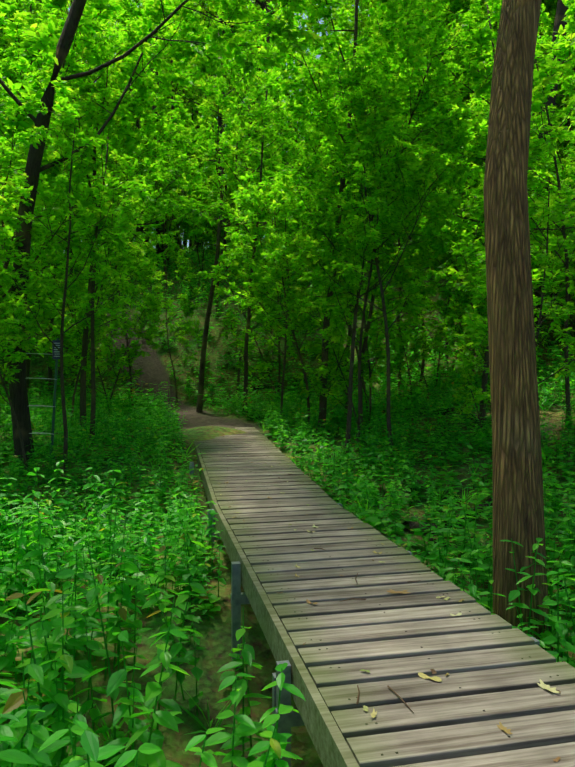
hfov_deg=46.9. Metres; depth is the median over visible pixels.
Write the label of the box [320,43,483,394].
tree
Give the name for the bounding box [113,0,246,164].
tree
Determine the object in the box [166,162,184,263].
bush
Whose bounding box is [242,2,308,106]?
canopy tree
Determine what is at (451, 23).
leaves
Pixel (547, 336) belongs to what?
leaves
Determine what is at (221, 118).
canopy tree
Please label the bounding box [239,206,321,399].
sapling
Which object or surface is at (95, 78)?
tree
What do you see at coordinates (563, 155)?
sapling
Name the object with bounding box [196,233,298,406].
tree
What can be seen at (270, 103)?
tree
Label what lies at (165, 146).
tree
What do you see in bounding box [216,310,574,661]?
bank plants
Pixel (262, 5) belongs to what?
canopy tree
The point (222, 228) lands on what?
sapling
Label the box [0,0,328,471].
tree
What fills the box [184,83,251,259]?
tree
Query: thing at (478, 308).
tree
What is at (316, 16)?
tree
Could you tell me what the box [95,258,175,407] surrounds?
tree
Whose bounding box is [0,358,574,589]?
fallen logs
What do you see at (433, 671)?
deck litter
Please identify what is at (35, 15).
tree
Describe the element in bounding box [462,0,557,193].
leaves
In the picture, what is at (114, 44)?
tree
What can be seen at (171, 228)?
tree
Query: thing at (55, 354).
ladder
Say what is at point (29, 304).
tree
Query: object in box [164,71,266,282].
tree
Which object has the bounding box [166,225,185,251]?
bush
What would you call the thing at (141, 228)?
canopy tree
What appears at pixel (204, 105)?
sapling
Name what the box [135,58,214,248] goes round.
tree
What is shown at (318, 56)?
sky
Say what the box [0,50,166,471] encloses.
tree
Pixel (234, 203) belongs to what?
sapling
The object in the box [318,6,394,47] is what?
canopy tree
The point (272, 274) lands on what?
sapling
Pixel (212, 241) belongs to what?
tree
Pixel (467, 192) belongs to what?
leaves
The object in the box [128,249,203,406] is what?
sapling
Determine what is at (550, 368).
slope plants
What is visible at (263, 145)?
sapling
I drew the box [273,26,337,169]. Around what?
tree
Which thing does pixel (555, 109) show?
sapling
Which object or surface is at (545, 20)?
tree
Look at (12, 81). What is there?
tree
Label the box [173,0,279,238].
canopy tree
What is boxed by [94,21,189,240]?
sapling
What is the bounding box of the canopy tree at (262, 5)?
[228,0,267,229]
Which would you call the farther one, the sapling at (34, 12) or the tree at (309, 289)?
the sapling at (34, 12)
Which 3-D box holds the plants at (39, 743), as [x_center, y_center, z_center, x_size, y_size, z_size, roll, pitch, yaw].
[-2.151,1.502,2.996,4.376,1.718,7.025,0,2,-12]
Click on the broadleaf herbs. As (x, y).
(372, 520)
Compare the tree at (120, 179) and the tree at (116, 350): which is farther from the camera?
the tree at (120, 179)
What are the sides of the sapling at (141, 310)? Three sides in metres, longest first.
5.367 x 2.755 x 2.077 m
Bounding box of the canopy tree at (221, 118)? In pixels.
[118,0,254,248]
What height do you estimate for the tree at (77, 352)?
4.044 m
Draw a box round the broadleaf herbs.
[0,396,574,766]
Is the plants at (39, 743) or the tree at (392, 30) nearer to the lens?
the plants at (39, 743)
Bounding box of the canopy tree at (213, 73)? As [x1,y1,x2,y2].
[158,2,254,127]
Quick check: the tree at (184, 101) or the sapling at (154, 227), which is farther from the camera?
the tree at (184, 101)
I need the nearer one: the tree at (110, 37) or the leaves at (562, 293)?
the leaves at (562, 293)
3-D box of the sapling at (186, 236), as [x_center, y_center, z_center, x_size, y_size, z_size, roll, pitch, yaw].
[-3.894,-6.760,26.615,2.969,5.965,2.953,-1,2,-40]
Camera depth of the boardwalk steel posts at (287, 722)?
4.72 m
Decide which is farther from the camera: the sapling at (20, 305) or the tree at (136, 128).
the tree at (136, 128)
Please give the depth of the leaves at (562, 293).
15.53 m
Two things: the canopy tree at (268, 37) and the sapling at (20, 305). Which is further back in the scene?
the canopy tree at (268, 37)
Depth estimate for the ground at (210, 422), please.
8.65 m
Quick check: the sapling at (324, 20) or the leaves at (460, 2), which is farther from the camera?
the sapling at (324, 20)
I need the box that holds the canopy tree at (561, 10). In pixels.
[530,0,569,343]
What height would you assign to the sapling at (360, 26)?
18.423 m
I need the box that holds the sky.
[35,3,368,251]
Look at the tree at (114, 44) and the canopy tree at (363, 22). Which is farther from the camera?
the canopy tree at (363, 22)
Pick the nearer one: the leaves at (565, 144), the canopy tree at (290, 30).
the leaves at (565, 144)
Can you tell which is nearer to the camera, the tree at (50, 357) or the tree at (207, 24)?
the tree at (50, 357)
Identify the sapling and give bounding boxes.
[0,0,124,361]
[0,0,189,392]
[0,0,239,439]
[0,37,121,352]
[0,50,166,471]
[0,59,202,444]
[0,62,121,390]
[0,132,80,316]
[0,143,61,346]
[0,226,37,480]
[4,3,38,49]
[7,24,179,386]
[10,1,48,39]
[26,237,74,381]
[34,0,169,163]
[34,149,144,397]
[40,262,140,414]
[45,192,159,419]
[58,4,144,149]
[75,199,166,405]
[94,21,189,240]
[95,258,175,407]
[96,111,146,240]
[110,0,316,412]
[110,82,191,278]
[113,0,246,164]
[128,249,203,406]
[131,154,179,242]
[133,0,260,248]
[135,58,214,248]
[141,2,225,241]
[144,155,214,285]
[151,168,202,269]
[154,145,229,276]
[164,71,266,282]
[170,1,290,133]
[175,141,217,260]
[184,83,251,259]
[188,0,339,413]
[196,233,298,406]
[214,214,242,263]
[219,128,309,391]
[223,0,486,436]
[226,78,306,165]
[226,181,249,234]
[230,175,252,246]
[231,184,333,416]
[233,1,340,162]
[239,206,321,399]
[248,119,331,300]
[251,132,298,210]
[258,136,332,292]
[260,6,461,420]
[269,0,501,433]
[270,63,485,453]
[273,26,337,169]
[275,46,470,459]
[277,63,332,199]
[287,272,385,420]
[293,299,374,432]
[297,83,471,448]
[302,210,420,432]
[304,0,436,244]
[309,0,380,71]
[343,1,470,34]
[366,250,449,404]
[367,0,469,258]
[372,126,478,391]
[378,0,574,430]
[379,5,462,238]
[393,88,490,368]
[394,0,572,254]
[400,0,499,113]
[410,234,482,388]
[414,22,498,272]
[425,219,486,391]
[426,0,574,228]
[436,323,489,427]
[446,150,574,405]
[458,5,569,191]
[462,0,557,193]
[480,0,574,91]
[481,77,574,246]
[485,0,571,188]
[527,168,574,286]
[532,10,574,131]
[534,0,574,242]
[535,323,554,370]
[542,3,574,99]
[557,81,574,161]
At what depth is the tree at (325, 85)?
11.73 m
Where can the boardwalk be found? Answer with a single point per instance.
(496, 667)
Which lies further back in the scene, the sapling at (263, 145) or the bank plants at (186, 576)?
the sapling at (263, 145)
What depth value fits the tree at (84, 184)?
15.70 m
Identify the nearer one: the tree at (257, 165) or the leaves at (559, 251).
the leaves at (559, 251)
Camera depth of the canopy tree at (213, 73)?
41.48 m
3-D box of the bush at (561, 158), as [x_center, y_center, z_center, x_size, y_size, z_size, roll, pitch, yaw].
[7.610,-5.723,20.934,2.742,5.509,2.727,0,2,17]
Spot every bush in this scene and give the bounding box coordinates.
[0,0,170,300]
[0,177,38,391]
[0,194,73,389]
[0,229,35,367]
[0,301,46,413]
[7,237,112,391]
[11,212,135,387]
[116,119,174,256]
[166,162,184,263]
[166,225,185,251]
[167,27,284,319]
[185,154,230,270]
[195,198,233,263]
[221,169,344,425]
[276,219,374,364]
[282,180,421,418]
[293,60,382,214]
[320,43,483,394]
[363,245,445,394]
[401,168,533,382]
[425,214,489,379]
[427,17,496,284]
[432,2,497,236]
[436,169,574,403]
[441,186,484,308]
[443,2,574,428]
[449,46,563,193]
[528,112,570,194]
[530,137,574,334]
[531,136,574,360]
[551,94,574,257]
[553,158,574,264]
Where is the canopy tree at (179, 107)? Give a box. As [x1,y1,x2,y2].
[136,0,229,250]
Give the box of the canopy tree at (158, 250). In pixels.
[150,1,246,266]
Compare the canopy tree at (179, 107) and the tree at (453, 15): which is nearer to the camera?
the tree at (453, 15)
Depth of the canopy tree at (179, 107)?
41.22 m
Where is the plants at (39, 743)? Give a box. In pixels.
[0,460,305,766]
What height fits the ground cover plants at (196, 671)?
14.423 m
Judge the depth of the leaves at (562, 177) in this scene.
15.01 m
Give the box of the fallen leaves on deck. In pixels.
[225,466,558,733]
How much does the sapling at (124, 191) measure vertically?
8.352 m
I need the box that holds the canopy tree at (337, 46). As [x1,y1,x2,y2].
[318,15,393,79]
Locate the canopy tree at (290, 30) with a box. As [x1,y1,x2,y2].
[253,0,309,66]
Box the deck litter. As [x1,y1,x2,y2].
[195,428,560,761]
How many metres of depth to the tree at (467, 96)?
19.68 m
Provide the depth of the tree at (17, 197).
15.82 m
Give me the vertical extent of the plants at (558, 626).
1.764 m
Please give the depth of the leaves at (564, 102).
16.66 m
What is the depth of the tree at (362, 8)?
23.44 m
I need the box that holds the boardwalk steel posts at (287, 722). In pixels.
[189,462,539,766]
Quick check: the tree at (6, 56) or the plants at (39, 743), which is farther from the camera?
the tree at (6, 56)
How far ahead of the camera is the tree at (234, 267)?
17.95 m
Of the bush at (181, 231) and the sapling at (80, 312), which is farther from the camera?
the bush at (181, 231)
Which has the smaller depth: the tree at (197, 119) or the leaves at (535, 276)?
the leaves at (535, 276)
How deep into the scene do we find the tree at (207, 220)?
27.39 m
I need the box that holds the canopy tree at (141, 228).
[124,0,146,260]
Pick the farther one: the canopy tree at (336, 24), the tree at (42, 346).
the canopy tree at (336, 24)
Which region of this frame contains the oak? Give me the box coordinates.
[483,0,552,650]
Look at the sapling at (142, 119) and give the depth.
37.90 m
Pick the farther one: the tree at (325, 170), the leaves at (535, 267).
the tree at (325, 170)
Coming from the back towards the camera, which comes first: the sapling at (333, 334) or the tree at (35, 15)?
the tree at (35, 15)
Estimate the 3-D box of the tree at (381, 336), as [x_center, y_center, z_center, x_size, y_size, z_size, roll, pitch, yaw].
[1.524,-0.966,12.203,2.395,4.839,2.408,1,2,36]
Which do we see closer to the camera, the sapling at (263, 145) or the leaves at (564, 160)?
the leaves at (564, 160)
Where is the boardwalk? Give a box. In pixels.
[194,427,574,766]
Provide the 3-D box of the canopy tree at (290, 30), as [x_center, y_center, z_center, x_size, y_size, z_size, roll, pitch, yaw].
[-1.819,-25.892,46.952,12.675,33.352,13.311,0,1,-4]
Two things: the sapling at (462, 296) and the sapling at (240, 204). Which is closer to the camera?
the sapling at (462, 296)
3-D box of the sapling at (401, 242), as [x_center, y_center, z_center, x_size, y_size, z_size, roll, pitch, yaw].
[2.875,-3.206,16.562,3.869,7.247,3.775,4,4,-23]
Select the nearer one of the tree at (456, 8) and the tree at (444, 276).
the tree at (444, 276)
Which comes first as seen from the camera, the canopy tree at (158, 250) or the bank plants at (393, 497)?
the bank plants at (393, 497)
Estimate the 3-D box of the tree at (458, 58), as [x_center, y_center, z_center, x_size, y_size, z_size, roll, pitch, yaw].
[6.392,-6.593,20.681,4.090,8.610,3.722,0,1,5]
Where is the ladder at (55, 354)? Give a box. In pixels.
[26,338,59,461]
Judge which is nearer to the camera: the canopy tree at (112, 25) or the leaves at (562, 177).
the leaves at (562, 177)
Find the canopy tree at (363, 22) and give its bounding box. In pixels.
[327,0,433,64]
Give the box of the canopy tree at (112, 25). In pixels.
[16,0,117,81]
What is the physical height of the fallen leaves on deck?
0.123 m
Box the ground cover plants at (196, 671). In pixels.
[0,231,574,754]
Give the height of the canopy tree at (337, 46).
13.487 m
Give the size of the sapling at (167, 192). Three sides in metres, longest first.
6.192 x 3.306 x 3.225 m
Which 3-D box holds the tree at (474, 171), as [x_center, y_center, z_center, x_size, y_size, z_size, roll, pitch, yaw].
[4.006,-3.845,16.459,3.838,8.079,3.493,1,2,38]
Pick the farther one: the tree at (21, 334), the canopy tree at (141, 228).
the canopy tree at (141, 228)
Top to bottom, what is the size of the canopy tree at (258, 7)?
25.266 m
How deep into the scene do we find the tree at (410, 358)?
14.63 m
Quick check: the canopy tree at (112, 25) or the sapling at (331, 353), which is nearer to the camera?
the sapling at (331, 353)
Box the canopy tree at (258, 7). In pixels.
[202,0,285,234]
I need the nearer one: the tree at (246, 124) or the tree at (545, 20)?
the tree at (545, 20)
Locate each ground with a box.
[0,214,574,766]
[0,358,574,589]
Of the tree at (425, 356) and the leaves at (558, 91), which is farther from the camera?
the leaves at (558, 91)
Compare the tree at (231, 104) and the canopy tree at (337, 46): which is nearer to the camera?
the tree at (231, 104)
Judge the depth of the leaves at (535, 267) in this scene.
16.74 m
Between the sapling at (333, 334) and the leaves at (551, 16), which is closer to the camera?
the sapling at (333, 334)
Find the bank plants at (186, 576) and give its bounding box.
[0,387,227,615]
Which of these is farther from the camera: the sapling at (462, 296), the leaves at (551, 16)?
the leaves at (551, 16)
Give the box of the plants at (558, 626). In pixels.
[383,471,574,667]
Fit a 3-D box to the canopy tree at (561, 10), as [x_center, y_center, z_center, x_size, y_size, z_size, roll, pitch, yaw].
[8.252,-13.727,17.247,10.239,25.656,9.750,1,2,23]
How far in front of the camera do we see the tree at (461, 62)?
19.87 m
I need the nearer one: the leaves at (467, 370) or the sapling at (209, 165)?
the leaves at (467, 370)
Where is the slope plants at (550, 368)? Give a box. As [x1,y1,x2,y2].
[0,192,574,430]

